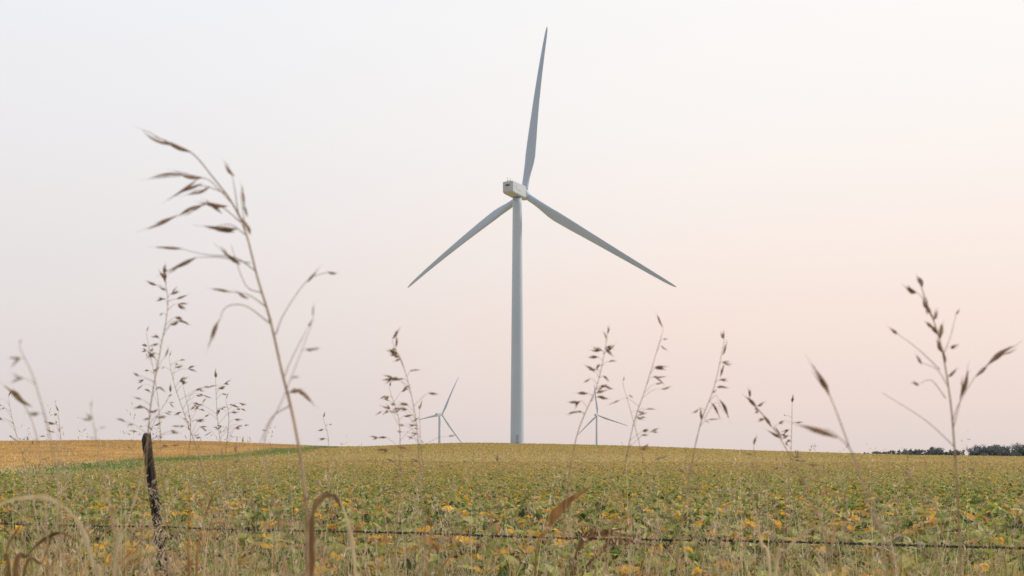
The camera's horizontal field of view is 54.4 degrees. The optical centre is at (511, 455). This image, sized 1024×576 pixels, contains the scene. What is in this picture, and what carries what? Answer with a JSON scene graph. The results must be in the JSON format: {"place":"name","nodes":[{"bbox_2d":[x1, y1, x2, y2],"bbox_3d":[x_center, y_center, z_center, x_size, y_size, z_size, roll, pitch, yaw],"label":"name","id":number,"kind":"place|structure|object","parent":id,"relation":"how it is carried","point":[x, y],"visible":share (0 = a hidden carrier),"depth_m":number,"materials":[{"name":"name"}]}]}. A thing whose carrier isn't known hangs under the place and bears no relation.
{"place":"outdoors","nodes":[
{"label":"outdoors","id":0,"kind":"place"},
{"bbox_2d":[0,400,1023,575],"bbox_3d":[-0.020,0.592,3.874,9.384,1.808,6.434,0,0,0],"label":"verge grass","id":1,"kind":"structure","parent":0,"point":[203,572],"depth_m":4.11,"materials":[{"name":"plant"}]},
{"bbox_2d":[0,443,1023,575],"bbox_3d":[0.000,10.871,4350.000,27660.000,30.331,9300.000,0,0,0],"label":"ground","id":2,"kind":"structure","parent":0,"point":[441,455],"depth_m":132.24,"materials":[{"name":"brown soil"}]},
{"bbox_2d":[0,393,44,575],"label":"grass stalk","id":3,"kind":"object","parent":2,"relation":"on","point":[27,473],"depth_m":2.86,"materials":[{"name":"plant"}]},
{"bbox_2d":[3,384,50,575],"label":"grass stalk","id":4,"kind":"object","parent":2,"relation":"on","point":[16,395],"depth_m":1.36,"materials":[{"name":"plant"}]},
{"bbox_2d":[10,339,65,575],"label":"grass stalk","id":5,"kind":"object","parent":2,"relation":"on","point":[20,378],"depth_m":1.09,"materials":[{"name":"plant"}]},
{"bbox_2d":[3,524,77,575],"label":"grass tuft","id":6,"kind":"object","parent":2,"relation":"on","point":[17,559],"visible":0.98,"depth_m":2.01,"materials":[{"name":"brown plant"}]},
{"bbox_2d":[0,495,101,575],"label":"grass tuft","id":7,"kind":"object","parent":2,"relation":"on","point":[97,569],"visible":0.99,"depth_m":1.24,"materials":[{"name":"beige plant"}]},
{"bbox_2d":[38,406,72,575],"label":"grass stalk","id":8,"kind":"object","parent":2,"relation":"on","point":[64,479],"depth_m":3.00,"materials":[{"name":"plant"}]},
{"bbox_2d":[80,401,118,575],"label":"grass stalk","id":9,"kind":"object","parent":2,"relation":"on","point":[88,419],"depth_m":1.16,"materials":[{"name":"plant"}]},
{"bbox_2d":[112,454,144,575],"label":"grass tuft","id":10,"kind":"object","parent":2,"relation":"on","point":[119,538],"visible":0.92,"depth_m":2.42,"materials":[{"name":"beige plant"}]},
{"bbox_2d":[127,385,173,575],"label":"grass stalk","id":11,"kind":"object","parent":2,"relation":"on","point":[157,424],"depth_m":3.13,"materials":[{"name":"plant"}]},
{"bbox_2d":[117,265,188,575],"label":"grass stalk","id":12,"kind":"object","parent":2,"relation":"on","point":[164,277],"depth_m":1.92,"materials":[{"name":"plant"}]},
{"bbox_2d":[133,326,172,575],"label":"grass stalk","id":13,"kind":"object","parent":2,"relation":"on","point":[145,345],"depth_m":2.68,"materials":[{"name":"plant"}]},
{"bbox_2d":[0,440,312,470],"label":"ripe grain","id":14,"kind":"object","parent":2,"relation":"on","point":[77,453],"visible":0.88,"depth_m":200.27},
{"bbox_2d":[0,445,342,478],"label":"grass strip","id":15,"kind":"object","parent":2,"relation":"on","point":[178,458],"depth_m":102.95,"materials":[{"name":"green plant"}]},
{"bbox_2d":[151,352,217,575],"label":"grass stalk","id":16,"kind":"object","parent":2,"relation":"on","point":[182,378],"depth_m":2.49,"materials":[{"name":"plant"}]},
{"bbox_2d":[168,380,209,575],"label":"grass stalk","id":17,"kind":"object","parent":2,"relation":"on","point":[200,419],"depth_m":3.13,"materials":[{"name":"plant"}]},
{"bbox_2d":[187,482,226,575],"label":"grass tuft","id":18,"kind":"object","parent":2,"relation":"on","point":[188,560],"visible":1,"depth_m":2.42,"materials":[{"name":"beige plant"}]},
{"bbox_2d":[191,369,246,570],"bbox_3d":[-0.937,0.372,3.213,0.170,1.296,0.214,0,0,-7],"label":"grass stalk","id":19,"kind":"object","parent":2,"relation":"on","point":[215,375],"depth_m":3.19,"materials":[{"name":"plant"}]},
{"bbox_2d":[214,394,246,575],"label":"grass stalk","id":20,"kind":"object","parent":2,"relation":"on","point":[218,411],"depth_m":3.66,"materials":[{"name":"plant"}]},
{"bbox_2d":[136,127,342,575],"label":"grass stalk","id":21,"kind":"object","parent":2,"relation":"on","point":[309,551],"depth_m":1.42,"materials":[{"name":"plant"}]},
{"bbox_2d":[233,444,255,575],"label":"grass stalk","id":22,"kind":"object","parent":2,"relation":"on","point":[235,449],"depth_m":1.90,"materials":[{"name":"plant"}]},
{"bbox_2d":[264,305,318,575],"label":"grass stalk","id":23,"kind":"object","parent":2,"relation":"on","point":[316,348],"depth_m":1.24,"materials":[{"name":"plant"}]},
{"bbox_2d":[316,411,345,575],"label":"grass stalk","id":24,"kind":"object","parent":2,"relation":"on","point":[327,479],"depth_m":3.27,"materials":[{"name":"plant"}]},
{"bbox_2d":[332,498,359,575],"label":"grass tuft","id":25,"kind":"object","parent":2,"relation":"on","point":[351,539],"visible":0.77,"depth_m":1.53,"materials":[{"name":"beige plant"}]},
{"bbox_2d":[383,445,404,575],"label":"grass stalk","id":26,"kind":"object","parent":2,"relation":"on","point":[392,460],"depth_m":2.36,"materials":[{"name":"plant"}]},
{"bbox_2d":[371,382,417,575],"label":"grass stalk","id":27,"kind":"object","parent":2,"relation":"on","point":[386,411],"depth_m":2.67,"materials":[{"name":"plant"}]},
{"bbox_2d":[397,399,426,575],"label":"grass stalk","id":28,"kind":"object","parent":2,"relation":"on","point":[411,425],"depth_m":2.71,"materials":[{"name":"plant"}]},
{"bbox_2d":[384,325,454,575],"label":"grass stalk","id":29,"kind":"object","parent":2,"relation":"on","point":[394,353],"depth_m":2.01,"materials":[{"name":"plant"}]},
{"bbox_2d":[419,377,461,442],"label":"wind turbine","id":30,"kind":"object","parent":2,"relation":"on","point":[439,424],"visible":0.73,"depth_m":1429.05,"materials":[{"name":"paint"}]},
{"bbox_2d":[424,510,464,575],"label":"grass tuft","id":31,"kind":"object","parent":2,"relation":"on","point":[439,572],"visible":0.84,"depth_m":3.42,"materials":[{"name":"brown plant"}]},
{"bbox_2d":[490,456,506,574],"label":"grass stalk","id":32,"kind":"object","parent":2,"relation":"on","point":[497,458],"depth_m":3.23,"materials":[{"name":"plant"}]},
{"bbox_2d":[0,442,1023,575],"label":"soybean crop","id":33,"kind":"object","parent":2,"relation":"on","point":[994,469],"visible":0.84,"depth_m":26.71,"materials":[{"name":"green plant"}]},
{"bbox_2d":[0,432,1023,575],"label":"wire fence","id":34,"kind":"object","parent":2,"relation":"on","point":[150,472],"visible":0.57,"depth_m":5.33,"materials":[{"name":"brown wood"}]},
{"bbox_2d":[408,27,675,443],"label":"wind turbine","id":35,"kind":"object","parent":2,"relation":"on","point":[517,192],"visible":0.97,"depth_m":328.85,"materials":[{"name":"paint"}]},
{"bbox_2d":[534,486,591,575],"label":"grass tuft","id":36,"kind":"object","parent":2,"relation":"on","point":[556,513],"visible":0.94,"depth_m":2.63,"materials":[{"name":"brown plant"}]},
{"bbox_2d":[561,324,616,575],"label":"grass stalk","id":37,"kind":"object","parent":2,"relation":"on","point":[597,349],"depth_m":2.12,"materials":[{"name":"plant"}]},
{"bbox_2d":[577,385,627,444],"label":"wind turbine","id":38,"kind":"object","parent":2,"relation":"on","point":[595,415],"visible":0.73,"depth_m":1846.27,"materials":[{"name":"paint"}]},
{"bbox_2d":[570,527,655,575],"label":"grass tuft","id":39,"kind":"object","parent":2,"relation":"on","point":[592,534],"visible":0.7,"depth_m":4.13,"materials":[{"name":"brown plant"}]},
{"bbox_2d":[603,313,670,575],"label":"grass stalk","id":40,"kind":"object","parent":2,"relation":"on","point":[656,377],"depth_m":2.17,"materials":[{"name":"plant"}]},
{"bbox_2d":[623,378,667,575],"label":"grass stalk","id":41,"kind":"object","parent":2,"relation":"on","point":[646,472],"depth_m":2.46,"materials":[{"name":"plant"}]},
{"bbox_2d":[677,446,703,575],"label":"grass stalk","id":42,"kind":"object","parent":2,"relation":"on","point":[681,470],"depth_m":2.67,"materials":[{"name":"plant"}]},
{"bbox_2d":[676,331,730,575],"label":"grass stalk","id":43,"kind":"object","parent":2,"relation":"on","point":[722,403],"depth_m":2.05,"materials":[{"name":"plant"}]},
{"bbox_2d":[746,435,772,575],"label":"grass stalk","id":44,"kind":"object","parent":2,"relation":"on","point":[754,441],"depth_m":2.29,"materials":[{"name":"plant"}]},
{"bbox_2d":[774,395,802,575],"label":"grass stalk","id":45,"kind":"object","parent":2,"relation":"on","point":[785,436],"depth_m":2.93,"materials":[{"name":"plant"}]},
{"bbox_2d":[745,389,832,575],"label":"grass stalk","id":46,"kind":"object","parent":2,"relation":"on","point":[752,402],"depth_m":1.99,"materials":[{"name":"plant"}]},
{"bbox_2d":[754,500,831,575],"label":"grass tuft","id":47,"kind":"object","parent":2,"relation":"on","point":[780,550],"visible":0.95,"depth_m":2.22,"materials":[{"name":"beige plant"}]},
{"bbox_2d":[796,451,847,575],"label":"grass stalk","id":48,"kind":"object","parent":2,"relation":"on","point":[801,460],"depth_m":2.58,"materials":[{"name":"plant"}]},
{"bbox_2d":[790,422,894,575],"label":"grass stalk","id":49,"kind":"object","parent":2,"relation":"on","point":[820,431],"depth_m":1.18,"materials":[{"name":"plant"}]},
{"bbox_2d":[805,354,887,575],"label":"grass stalk","id":50,"kind":"object","parent":2,"relation":"on","point":[824,385],"depth_m":1.30,"materials":[{"name":"plant"}]},
{"bbox_2d":[902,452,938,575],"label":"grass stalk","id":51,"kind":"object","parent":2,"relation":"on","point":[911,495],"depth_m":1.64,"materials":[{"name":"plant"}]},
{"bbox_2d":[863,443,1023,455],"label":"trees","id":52,"kind":"object","parent":2,"relation":"on","point":[996,450],"visible":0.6,"depth_m":884.06,"materials":[{"name":"green plant"}]},
{"bbox_2d":[883,273,1021,575],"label":"grass stalk","id":53,"kind":"object","parent":2,"relation":"on","point":[997,356],"depth_m":1.54,"materials":[{"name":"plant"}]},
{"bbox_2d":[966,446,1007,575],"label":"grass stalk","id":54,"kind":"object","parent":2,"relation":"on","point":[969,478],"depth_m":1.93,"materials":[{"name":"plant"}]},
{"bbox_2d":[0,0,1023,454],"label":"sky","id":55,"kind":"structure","parent":0,"point":[789,167],"materials":[{"name":"white"}]}
]}

